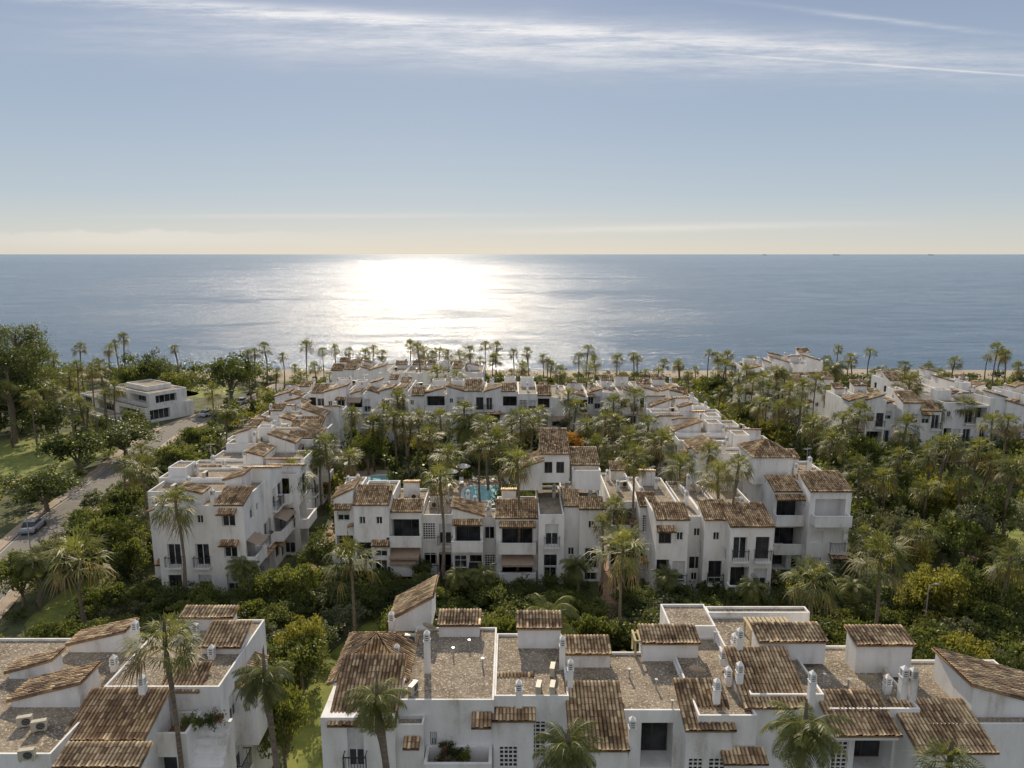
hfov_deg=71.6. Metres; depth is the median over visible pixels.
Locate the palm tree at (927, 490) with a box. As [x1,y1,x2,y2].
[908,478,947,541]
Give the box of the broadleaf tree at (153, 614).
[116,610,165,631]
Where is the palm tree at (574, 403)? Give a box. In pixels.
[561,396,588,430]
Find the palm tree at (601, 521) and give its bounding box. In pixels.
[589,511,615,593]
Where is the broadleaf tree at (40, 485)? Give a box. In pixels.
[0,463,88,511]
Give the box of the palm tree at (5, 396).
[0,378,16,447]
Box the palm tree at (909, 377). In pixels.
[890,369,925,395]
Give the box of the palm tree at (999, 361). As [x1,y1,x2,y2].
[992,348,1007,382]
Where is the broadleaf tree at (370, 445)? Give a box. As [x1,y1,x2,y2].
[345,432,389,475]
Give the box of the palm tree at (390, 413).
[380,407,406,460]
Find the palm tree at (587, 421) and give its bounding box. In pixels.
[573,416,599,445]
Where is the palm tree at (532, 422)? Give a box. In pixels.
[519,415,546,452]
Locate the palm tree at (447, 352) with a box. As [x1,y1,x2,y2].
[440,348,454,362]
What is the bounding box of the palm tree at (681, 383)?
[676,380,687,387]
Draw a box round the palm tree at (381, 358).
[374,349,387,362]
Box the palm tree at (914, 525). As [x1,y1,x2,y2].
[896,515,943,572]
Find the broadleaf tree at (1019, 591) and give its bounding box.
[984,561,1023,608]
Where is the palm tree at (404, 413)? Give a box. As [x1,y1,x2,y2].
[388,408,415,479]
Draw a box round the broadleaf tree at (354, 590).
[326,584,361,608]
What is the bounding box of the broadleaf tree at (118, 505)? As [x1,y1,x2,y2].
[96,498,141,522]
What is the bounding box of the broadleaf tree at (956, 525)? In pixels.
[926,516,990,569]
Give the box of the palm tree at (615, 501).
[600,492,637,587]
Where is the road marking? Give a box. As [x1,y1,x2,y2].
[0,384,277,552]
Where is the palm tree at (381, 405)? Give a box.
[369,401,397,468]
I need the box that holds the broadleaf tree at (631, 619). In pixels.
[609,614,640,623]
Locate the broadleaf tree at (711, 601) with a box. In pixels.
[693,592,725,605]
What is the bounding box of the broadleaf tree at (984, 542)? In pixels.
[971,531,1020,563]
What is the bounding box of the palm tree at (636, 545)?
[581,523,654,651]
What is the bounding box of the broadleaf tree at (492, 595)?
[470,577,517,613]
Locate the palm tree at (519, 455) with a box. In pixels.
[492,444,540,571]
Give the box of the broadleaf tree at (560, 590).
[555,586,589,617]
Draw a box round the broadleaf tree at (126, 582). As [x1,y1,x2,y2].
[101,581,132,589]
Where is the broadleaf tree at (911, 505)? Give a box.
[888,491,930,528]
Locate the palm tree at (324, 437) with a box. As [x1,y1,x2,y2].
[312,431,343,504]
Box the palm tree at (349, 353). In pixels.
[342,347,354,356]
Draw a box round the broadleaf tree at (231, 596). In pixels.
[207,587,248,605]
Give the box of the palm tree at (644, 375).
[639,368,650,377]
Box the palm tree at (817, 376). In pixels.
[805,372,825,414]
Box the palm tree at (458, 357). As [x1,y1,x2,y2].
[453,349,466,360]
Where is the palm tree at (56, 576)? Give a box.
[37,523,118,625]
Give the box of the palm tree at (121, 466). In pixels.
[108,452,137,497]
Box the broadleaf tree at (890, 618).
[841,601,910,626]
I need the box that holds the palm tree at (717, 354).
[711,351,723,374]
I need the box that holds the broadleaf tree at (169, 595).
[152,581,194,613]
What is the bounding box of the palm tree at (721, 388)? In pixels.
[712,385,727,409]
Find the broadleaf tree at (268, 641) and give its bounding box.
[266,636,308,683]
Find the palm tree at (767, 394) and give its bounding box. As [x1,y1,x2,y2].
[750,381,779,421]
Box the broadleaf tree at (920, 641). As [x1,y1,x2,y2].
[904,626,956,659]
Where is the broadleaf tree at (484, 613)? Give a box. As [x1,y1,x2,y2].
[467,605,492,615]
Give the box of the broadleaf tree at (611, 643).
[572,613,617,649]
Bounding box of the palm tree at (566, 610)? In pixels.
[525,593,580,635]
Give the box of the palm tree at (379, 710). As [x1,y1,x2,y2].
[339,667,410,767]
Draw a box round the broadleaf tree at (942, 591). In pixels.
[893,562,972,620]
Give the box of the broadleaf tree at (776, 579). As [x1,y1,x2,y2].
[770,568,785,590]
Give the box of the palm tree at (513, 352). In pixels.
[508,348,517,375]
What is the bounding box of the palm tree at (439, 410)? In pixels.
[426,406,456,483]
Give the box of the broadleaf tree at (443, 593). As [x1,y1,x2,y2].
[436,586,450,605]
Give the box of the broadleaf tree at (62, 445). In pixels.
[28,426,113,469]
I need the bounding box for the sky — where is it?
[0,0,1023,253]
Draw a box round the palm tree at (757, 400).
[746,396,771,428]
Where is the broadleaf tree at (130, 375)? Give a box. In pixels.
[109,365,146,383]
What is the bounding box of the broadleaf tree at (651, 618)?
[632,606,659,646]
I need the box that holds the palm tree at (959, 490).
[939,467,981,516]
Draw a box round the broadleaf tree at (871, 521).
[852,506,903,556]
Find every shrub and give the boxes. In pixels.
[1,605,29,622]
[30,565,68,587]
[65,604,105,625]
[66,555,97,572]
[75,603,100,615]
[109,564,144,579]
[109,574,138,583]
[126,609,156,623]
[139,545,152,560]
[139,581,176,613]
[148,576,164,589]
[248,566,265,589]
[271,672,305,691]
[300,587,323,614]
[320,593,335,609]
[321,609,356,643]
[330,567,350,584]
[347,570,366,582]
[351,578,376,611]
[359,602,381,620]
[373,609,391,631]
[380,573,405,595]
[388,582,412,602]
[403,565,433,585]
[445,581,479,599]
[465,596,484,609]
[492,576,506,585]
[504,579,528,595]
[515,571,531,595]
[559,573,573,588]
[616,569,638,584]
[689,579,726,597]
[771,577,792,589]
[773,593,785,605]
[806,569,829,585]
[813,603,840,622]
[827,564,849,589]
[835,588,854,615]
[844,597,892,618]
[975,552,992,569]
[1002,559,1023,569]
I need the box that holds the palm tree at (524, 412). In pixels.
[502,405,537,449]
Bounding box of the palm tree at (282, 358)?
[277,352,287,387]
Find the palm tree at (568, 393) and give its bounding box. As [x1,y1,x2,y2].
[557,387,580,429]
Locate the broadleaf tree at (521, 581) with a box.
[500,576,540,597]
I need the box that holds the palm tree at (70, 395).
[60,390,84,437]
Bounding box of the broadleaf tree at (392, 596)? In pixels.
[377,591,402,608]
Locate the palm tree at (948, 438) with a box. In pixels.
[922,429,971,522]
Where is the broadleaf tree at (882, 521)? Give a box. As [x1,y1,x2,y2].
[858,514,911,542]
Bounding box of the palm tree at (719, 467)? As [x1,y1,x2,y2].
[693,457,739,501]
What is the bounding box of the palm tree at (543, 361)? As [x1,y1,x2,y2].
[536,353,549,381]
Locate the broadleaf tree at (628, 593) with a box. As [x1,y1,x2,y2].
[609,585,657,606]
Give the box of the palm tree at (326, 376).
[323,370,331,380]
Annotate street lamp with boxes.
[26,511,33,550]
[924,583,939,617]
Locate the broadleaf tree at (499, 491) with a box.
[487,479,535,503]
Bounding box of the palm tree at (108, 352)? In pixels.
[102,344,116,379]
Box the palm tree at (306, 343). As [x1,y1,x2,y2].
[299,340,316,380]
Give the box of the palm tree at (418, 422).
[402,407,435,462]
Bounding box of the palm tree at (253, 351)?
[246,347,261,397]
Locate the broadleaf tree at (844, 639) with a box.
[832,631,846,644]
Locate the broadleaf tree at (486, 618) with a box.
[481,605,515,625]
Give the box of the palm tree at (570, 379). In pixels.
[565,376,575,385]
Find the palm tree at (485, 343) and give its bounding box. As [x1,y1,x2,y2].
[477,341,492,377]
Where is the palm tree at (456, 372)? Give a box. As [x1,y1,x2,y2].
[446,369,465,380]
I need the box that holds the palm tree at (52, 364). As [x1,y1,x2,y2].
[46,352,61,378]
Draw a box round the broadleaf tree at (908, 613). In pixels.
[896,607,937,629]
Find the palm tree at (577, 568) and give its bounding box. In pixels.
[559,555,593,591]
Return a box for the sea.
[0,254,1023,370]
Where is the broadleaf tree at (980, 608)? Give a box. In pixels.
[953,596,1017,641]
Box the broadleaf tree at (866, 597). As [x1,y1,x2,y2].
[828,585,876,614]
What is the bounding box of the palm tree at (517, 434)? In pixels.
[501,417,526,486]
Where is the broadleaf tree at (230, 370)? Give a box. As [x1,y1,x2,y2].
[183,350,262,400]
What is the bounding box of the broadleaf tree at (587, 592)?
[578,589,607,615]
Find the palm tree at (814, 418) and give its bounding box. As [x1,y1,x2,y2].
[797,410,829,455]
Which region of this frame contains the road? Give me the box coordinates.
[0,384,285,601]
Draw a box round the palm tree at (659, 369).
[652,367,664,373]
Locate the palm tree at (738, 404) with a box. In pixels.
[725,383,753,421]
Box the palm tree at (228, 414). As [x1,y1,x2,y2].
[211,408,241,442]
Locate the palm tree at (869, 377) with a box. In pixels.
[866,368,875,386]
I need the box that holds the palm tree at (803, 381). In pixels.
[791,375,815,445]
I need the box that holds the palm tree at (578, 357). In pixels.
[571,352,584,381]
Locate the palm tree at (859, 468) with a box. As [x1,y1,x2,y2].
[843,450,876,530]
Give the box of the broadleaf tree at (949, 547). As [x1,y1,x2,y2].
[923,520,971,569]
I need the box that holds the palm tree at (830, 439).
[816,424,850,469]
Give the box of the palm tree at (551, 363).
[545,360,557,378]
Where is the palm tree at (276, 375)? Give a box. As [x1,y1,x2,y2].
[270,367,282,392]
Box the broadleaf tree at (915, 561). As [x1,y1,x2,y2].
[874,537,933,578]
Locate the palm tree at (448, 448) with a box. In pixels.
[429,441,470,483]
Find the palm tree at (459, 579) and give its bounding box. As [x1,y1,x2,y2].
[443,563,471,600]
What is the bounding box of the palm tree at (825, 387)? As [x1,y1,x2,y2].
[817,384,830,405]
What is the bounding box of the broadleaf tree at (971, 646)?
[938,630,998,662]
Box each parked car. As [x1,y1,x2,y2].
[18,518,46,533]
[198,409,212,416]
[237,397,248,403]
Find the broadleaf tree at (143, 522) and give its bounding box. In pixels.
[134,517,150,534]
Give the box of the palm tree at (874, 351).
[862,348,877,384]
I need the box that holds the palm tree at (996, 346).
[986,340,1004,386]
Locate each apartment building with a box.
[0,605,272,767]
[146,443,316,594]
[215,414,333,507]
[262,396,349,464]
[273,371,386,440]
[320,574,573,767]
[331,353,410,383]
[331,427,610,587]
[377,370,486,447]
[405,359,484,383]
[484,374,591,448]
[564,623,768,767]
[581,373,690,446]
[599,439,853,604]
[642,385,723,480]
[660,413,766,492]
[660,604,1023,767]
[730,345,822,406]
[755,369,834,429]
[821,378,942,466]
[871,366,986,391]
[913,381,1023,462]
[991,374,1023,435]
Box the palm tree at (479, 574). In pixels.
[468,562,498,588]
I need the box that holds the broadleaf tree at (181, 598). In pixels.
[170,589,195,608]
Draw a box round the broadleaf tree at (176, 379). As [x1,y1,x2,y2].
[150,371,200,393]
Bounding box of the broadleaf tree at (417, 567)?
[408,556,434,576]
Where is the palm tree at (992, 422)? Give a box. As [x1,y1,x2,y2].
[974,411,1008,485]
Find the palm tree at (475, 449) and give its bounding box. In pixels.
[463,433,495,501]
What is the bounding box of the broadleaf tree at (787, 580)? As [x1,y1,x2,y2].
[772,572,824,587]
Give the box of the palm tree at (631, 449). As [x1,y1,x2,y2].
[611,440,653,568]
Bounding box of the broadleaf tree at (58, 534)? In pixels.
[40,531,83,589]
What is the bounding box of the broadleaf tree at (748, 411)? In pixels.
[731,404,760,422]
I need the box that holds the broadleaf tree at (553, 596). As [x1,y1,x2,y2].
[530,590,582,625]
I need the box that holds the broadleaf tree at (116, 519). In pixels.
[94,516,131,542]
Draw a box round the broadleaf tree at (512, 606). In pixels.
[486,600,527,618]
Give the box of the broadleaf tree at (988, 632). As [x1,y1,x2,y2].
[947,609,1023,648]
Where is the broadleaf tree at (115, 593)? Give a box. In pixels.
[84,581,135,618]
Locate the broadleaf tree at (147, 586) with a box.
[123,580,159,601]
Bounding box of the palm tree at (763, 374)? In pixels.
[750,369,772,418]
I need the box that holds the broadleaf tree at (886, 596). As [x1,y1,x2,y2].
[866,587,925,609]
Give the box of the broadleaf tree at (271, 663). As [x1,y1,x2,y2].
[268,660,293,683]
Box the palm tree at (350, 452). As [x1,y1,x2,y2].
[332,446,364,476]
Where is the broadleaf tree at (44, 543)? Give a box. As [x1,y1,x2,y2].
[27,536,91,578]
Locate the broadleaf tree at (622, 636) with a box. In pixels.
[607,617,638,651]
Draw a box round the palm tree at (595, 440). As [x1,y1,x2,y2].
[582,433,615,491]
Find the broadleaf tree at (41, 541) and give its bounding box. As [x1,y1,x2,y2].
[29,538,77,590]
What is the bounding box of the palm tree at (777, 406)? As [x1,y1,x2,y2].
[766,398,794,441]
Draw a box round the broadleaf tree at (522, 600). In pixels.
[518,593,542,608]
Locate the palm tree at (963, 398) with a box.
[951,395,981,419]
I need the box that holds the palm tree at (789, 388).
[773,380,807,448]
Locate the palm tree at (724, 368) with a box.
[711,357,735,402]
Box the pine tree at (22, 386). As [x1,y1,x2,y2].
[0,345,47,443]
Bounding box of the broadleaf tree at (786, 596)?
[772,586,817,610]
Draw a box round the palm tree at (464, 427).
[447,411,489,469]
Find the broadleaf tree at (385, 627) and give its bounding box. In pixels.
[379,605,411,631]
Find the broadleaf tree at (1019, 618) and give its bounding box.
[1009,612,1023,658]
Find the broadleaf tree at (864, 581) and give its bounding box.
[843,572,872,595]
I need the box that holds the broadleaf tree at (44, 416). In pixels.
[6,397,78,441]
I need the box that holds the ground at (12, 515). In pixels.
[0,369,1023,767]
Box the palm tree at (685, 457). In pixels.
[656,449,702,487]
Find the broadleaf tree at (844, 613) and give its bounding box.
[817,600,851,621]
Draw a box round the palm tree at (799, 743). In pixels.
[759,699,852,767]
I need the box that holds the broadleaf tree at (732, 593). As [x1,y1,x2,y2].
[725,582,776,605]
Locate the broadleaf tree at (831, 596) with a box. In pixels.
[817,589,841,604]
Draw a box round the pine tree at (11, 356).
[0,324,39,428]
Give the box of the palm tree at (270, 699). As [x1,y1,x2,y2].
[231,645,294,767]
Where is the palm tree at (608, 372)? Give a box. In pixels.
[602,370,614,381]
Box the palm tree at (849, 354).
[842,352,859,375]
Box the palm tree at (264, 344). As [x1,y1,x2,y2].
[257,341,273,383]
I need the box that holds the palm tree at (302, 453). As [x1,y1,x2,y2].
[297,445,327,507]
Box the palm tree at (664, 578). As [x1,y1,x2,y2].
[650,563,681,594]
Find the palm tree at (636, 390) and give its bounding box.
[618,382,647,454]
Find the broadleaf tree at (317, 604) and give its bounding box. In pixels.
[304,592,330,611]
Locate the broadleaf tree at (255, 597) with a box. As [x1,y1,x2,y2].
[239,586,277,605]
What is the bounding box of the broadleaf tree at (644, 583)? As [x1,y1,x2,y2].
[634,582,652,590]
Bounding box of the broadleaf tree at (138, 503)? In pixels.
[114,499,148,532]
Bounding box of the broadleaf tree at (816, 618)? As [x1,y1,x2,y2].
[809,614,837,644]
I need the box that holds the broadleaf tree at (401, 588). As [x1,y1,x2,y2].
[381,578,409,600]
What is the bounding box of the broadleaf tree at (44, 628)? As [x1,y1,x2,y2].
[18,618,79,637]
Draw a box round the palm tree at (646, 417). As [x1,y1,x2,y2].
[631,412,661,464]
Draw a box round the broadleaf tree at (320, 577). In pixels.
[310,571,328,587]
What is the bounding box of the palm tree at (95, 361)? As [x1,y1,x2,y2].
[90,356,109,424]
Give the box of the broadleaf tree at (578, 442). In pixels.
[571,437,583,446]
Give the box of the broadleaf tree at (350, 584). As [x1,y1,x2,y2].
[339,579,366,586]
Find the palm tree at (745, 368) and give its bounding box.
[733,362,758,401]
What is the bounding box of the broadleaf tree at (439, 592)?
[417,583,455,604]
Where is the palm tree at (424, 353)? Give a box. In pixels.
[417,345,431,364]
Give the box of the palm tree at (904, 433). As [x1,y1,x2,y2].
[889,411,926,490]
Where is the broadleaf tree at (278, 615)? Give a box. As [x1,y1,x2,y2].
[249,600,294,635]
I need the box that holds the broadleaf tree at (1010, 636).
[972,620,1023,656]
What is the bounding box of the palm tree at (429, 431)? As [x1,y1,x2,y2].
[413,425,443,480]
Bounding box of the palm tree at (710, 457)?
[698,441,721,480]
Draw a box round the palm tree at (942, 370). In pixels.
[936,368,945,375]
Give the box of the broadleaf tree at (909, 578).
[898,571,949,612]
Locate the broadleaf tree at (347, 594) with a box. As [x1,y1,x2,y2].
[312,577,370,609]
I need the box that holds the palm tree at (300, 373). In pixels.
[290,368,310,384]
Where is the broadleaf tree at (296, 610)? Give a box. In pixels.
[268,592,311,626]
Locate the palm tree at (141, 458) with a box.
[118,447,159,531]
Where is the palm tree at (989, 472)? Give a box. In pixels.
[970,448,1007,531]
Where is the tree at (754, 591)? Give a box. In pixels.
[737,573,770,605]
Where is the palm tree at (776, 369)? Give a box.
[766,364,786,417]
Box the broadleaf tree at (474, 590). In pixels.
[466,581,493,610]
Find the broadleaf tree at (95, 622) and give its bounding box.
[80,616,112,628]
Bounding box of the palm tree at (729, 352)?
[718,350,734,392]
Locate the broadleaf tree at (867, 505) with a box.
[850,496,888,533]
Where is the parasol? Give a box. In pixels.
[458,463,469,468]
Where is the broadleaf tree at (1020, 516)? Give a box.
[1008,505,1023,531]
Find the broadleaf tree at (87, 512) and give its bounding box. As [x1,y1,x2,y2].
[60,505,109,531]
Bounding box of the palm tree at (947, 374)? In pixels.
[943,372,953,378]
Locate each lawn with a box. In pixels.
[0,432,114,489]
[25,575,115,627]
[72,391,198,399]
[186,385,242,397]
[287,617,386,767]
[870,585,962,613]
[908,475,1006,493]
[927,511,1023,544]
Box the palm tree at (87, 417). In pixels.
[78,401,104,461]
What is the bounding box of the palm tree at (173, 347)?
[169,344,178,373]
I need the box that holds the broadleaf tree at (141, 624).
[139,619,154,633]
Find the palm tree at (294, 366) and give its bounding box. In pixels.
[290,364,300,381]
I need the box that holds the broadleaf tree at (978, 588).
[952,555,1023,610]
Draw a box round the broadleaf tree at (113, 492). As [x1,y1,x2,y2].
[91,481,131,517]
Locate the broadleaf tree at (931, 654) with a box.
[912,637,981,659]
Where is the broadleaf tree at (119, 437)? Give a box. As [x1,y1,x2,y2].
[89,417,164,457]
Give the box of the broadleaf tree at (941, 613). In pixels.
[922,604,953,620]
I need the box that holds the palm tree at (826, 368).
[822,366,834,376]
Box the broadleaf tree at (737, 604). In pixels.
[722,599,754,605]
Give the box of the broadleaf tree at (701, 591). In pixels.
[692,585,714,600]
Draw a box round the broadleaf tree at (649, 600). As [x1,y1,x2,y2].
[624,583,672,606]
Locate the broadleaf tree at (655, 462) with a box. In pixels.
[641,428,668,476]
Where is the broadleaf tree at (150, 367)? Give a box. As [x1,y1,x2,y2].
[115,347,175,379]
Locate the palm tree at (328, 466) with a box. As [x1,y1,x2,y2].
[312,446,334,514]
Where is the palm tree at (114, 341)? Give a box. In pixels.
[109,338,121,368]
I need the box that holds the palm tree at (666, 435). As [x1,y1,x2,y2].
[636,424,678,477]
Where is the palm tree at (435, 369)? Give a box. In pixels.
[426,362,448,383]
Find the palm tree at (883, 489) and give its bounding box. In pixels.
[862,464,902,514]
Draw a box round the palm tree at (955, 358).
[946,356,965,377]
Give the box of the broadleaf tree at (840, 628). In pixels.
[826,615,873,642]
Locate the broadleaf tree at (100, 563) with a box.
[74,517,114,566]
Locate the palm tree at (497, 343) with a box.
[491,339,503,373]
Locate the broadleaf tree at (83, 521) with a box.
[50,509,96,554]
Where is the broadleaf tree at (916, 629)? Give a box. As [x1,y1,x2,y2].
[905,617,959,643]
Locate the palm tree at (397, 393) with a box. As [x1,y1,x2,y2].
[380,387,412,460]
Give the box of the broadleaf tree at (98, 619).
[78,617,116,629]
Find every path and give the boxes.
[308,467,372,568]
[598,557,617,619]
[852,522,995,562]
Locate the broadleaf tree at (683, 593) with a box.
[653,582,708,603]
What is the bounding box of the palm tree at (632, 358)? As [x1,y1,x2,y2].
[628,352,639,379]
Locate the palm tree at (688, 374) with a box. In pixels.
[682,370,695,392]
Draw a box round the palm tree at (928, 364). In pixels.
[922,361,937,369]
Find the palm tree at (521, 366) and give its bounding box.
[514,360,529,376]
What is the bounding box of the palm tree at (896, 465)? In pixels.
[880,445,922,505]
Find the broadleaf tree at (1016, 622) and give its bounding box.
[956,615,1023,658]
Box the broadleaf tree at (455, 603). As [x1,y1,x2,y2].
[441,596,471,608]
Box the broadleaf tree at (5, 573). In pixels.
[0,548,48,608]
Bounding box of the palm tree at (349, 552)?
[317,529,387,631]
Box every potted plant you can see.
[180,713,194,729]
[190,708,204,731]
[198,710,215,729]
[211,707,227,732]
[433,747,451,761]
[438,740,457,755]
[448,747,464,761]
[457,745,470,761]
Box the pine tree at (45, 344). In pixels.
[11,341,68,395]
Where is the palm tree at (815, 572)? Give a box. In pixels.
[778,553,845,620]
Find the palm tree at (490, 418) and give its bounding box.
[470,413,502,489]
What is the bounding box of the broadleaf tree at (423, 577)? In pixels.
[408,571,444,587]
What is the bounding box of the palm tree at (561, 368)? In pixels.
[552,364,568,384]
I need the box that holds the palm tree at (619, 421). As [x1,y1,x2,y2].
[604,411,632,460]
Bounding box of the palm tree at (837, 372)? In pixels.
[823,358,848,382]
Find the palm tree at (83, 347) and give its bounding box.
[70,341,87,392]
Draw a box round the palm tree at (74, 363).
[66,359,86,425]
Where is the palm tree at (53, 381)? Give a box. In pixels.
[41,376,65,435]
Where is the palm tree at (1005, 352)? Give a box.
[998,349,1013,384]
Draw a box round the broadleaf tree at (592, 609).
[573,596,615,620]
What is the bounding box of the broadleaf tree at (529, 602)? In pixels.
[519,592,564,609]
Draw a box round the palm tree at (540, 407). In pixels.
[526,404,552,432]
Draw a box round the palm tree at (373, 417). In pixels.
[358,411,387,471]
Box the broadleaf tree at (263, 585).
[237,567,293,608]
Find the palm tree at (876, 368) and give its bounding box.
[870,364,901,376]
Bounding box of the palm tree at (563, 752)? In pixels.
[532,717,603,767]
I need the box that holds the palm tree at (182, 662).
[112,609,206,767]
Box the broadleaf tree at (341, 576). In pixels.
[326,570,359,587]
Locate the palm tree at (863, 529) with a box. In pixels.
[843,521,881,577]
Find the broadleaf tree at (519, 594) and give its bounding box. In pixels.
[503,590,523,606]
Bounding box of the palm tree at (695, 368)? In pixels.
[690,365,699,382]
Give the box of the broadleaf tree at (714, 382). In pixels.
[696,370,728,393]
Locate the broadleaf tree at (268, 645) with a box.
[266,642,278,665]
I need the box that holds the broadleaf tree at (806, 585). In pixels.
[796,578,831,607]
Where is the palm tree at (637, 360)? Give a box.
[631,354,643,377]
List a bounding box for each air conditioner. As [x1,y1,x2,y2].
[16,713,33,728]
[17,746,36,762]
[30,718,47,732]
[404,633,416,641]
[408,679,418,696]
[535,679,541,694]
[549,661,555,677]
[549,679,555,694]
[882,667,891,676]
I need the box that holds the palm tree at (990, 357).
[981,353,992,377]
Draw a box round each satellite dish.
[423,619,434,630]
[689,661,705,677]
[858,670,876,688]
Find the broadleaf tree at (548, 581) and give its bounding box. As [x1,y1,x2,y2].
[531,569,565,590]
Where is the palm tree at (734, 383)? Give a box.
[728,371,745,389]
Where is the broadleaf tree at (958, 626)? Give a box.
[931,615,987,639]
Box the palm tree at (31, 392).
[19,389,43,447]
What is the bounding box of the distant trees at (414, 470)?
[0,356,1023,509]
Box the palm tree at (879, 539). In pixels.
[841,525,919,624]
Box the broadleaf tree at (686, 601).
[659,598,710,618]
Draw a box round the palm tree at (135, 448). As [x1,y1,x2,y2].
[126,440,153,499]
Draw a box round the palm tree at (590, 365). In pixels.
[580,361,598,380]
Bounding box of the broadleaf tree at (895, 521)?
[879,505,923,573]
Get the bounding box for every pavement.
[0,384,274,550]
[0,402,265,619]
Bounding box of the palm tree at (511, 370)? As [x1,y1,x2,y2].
[507,368,517,376]
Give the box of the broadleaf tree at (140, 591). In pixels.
[124,581,152,605]
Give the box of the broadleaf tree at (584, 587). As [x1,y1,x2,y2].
[564,579,590,594]
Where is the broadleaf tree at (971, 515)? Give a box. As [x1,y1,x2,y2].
[939,496,1010,562]
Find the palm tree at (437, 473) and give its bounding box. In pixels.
[422,460,459,586]
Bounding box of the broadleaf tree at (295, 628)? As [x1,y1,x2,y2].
[270,613,325,670]
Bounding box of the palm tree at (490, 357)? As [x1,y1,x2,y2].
[487,353,500,376]
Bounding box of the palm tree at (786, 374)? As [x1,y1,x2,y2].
[773,366,793,420]
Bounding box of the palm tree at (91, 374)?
[83,362,103,431]
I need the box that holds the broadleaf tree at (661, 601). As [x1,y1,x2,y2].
[636,594,680,618]
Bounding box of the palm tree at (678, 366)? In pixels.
[672,358,684,384]
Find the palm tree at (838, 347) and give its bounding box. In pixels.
[831,344,844,381]
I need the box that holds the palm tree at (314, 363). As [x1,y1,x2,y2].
[307,360,323,383]
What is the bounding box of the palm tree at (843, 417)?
[826,410,862,470]
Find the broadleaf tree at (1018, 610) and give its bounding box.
[1004,598,1023,617]
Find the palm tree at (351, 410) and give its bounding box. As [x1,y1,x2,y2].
[339,402,365,475]
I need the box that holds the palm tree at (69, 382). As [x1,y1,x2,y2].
[57,370,80,429]
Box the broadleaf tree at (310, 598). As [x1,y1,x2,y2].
[272,589,322,614]
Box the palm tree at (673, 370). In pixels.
[671,360,685,380]
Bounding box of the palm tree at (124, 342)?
[117,331,129,367]
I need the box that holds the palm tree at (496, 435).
[481,422,519,486]
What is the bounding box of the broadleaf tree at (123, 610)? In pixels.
[97,593,148,618]
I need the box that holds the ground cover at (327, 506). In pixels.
[7,373,1023,557]
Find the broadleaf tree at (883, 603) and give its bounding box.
[847,599,893,621]
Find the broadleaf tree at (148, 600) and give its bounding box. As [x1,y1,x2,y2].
[140,589,162,609]
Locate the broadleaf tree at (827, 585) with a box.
[819,580,838,590]
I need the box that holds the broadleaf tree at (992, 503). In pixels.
[961,481,1023,550]
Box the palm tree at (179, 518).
[145,483,200,589]
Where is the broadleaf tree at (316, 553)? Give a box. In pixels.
[289,529,346,569]
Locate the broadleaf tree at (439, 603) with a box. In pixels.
[433,596,459,620]
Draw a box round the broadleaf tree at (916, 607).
[880,597,928,619]
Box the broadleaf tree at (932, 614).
[908,609,984,645]
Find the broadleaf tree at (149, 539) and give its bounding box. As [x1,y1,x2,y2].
[136,524,153,560]
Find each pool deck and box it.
[337,470,434,487]
[448,479,533,507]
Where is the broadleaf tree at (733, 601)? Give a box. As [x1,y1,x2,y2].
[703,588,741,605]
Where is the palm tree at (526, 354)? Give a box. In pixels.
[521,347,532,375]
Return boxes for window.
[85,396,91,403]
[107,404,113,410]
[138,395,145,400]
[150,408,168,419]
[155,393,174,402]
[164,757,177,767]
[168,544,181,564]
[169,575,181,586]
[196,544,209,564]
[197,515,202,522]
[199,575,211,586]
[222,515,235,525]
[225,547,237,556]
[228,574,238,591]
[228,691,234,717]
[235,740,240,767]
[249,505,251,518]
[272,488,274,507]
[282,478,289,493]
[286,535,295,552]
[297,477,300,493]
[310,397,315,405]
[317,398,323,405]
[338,401,344,405]
[338,511,349,519]
[340,535,352,550]
[348,728,364,765]
[351,399,361,406]
[359,517,365,523]
[359,542,371,558]
[364,399,369,411]
[375,547,386,555]
[375,560,386,577]
[376,517,381,523]
[394,519,418,535]
[398,398,404,409]
[423,523,434,538]
[424,553,435,563]
[428,396,444,405]
[431,732,436,744]
[439,524,451,542]
[439,552,450,571]
[439,554,450,570]
[455,556,466,566]
[456,526,479,540]
[457,397,463,404]
[469,561,480,569]
[470,555,481,569]
[476,397,482,409]
[485,527,494,538]
[485,555,494,569]
[486,398,491,409]
[489,415,499,423]
[499,747,516,766]
[502,528,531,542]
[502,567,531,570]
[503,396,516,405]
[519,400,526,409]
[529,400,535,412]
[534,722,544,756]
[538,398,548,407]
[544,462,551,472]
[544,555,556,566]
[544,567,555,577]
[545,524,557,544]
[556,462,563,472]
[568,548,573,554]
[580,400,586,411]
[584,564,595,579]
[585,548,596,567]
[588,398,592,403]
[588,521,593,527]
[594,397,600,408]
[611,551,620,563]
[613,508,631,524]
[621,416,634,425]
[630,399,636,411]
[641,723,667,749]
[642,515,645,530]
[656,560,665,576]
[659,533,670,542]
[672,561,683,581]
[677,532,682,539]
[689,557,697,568]
[689,759,702,767]
[691,573,696,579]
[694,528,699,535]
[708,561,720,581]
[709,759,724,767]
[713,532,718,539]
[730,567,743,584]
[733,537,746,557]
[753,569,765,582]
[755,537,768,557]
[772,554,781,563]
[774,527,793,543]
[776,501,795,514]
[790,555,795,567]
[831,740,847,767]
[854,740,879,755]
[866,431,877,441]
[875,413,882,426]
[883,430,888,442]
[885,411,890,418]
[921,415,928,422]
[931,415,938,428]
[953,429,959,438]
[962,429,969,440]
[964,409,972,422]
[975,408,980,417]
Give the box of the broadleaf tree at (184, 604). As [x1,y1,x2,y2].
[165,594,231,614]
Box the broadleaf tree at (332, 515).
[320,510,334,531]
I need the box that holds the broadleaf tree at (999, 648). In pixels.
[970,637,1012,662]
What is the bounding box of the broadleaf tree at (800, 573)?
[783,569,821,586]

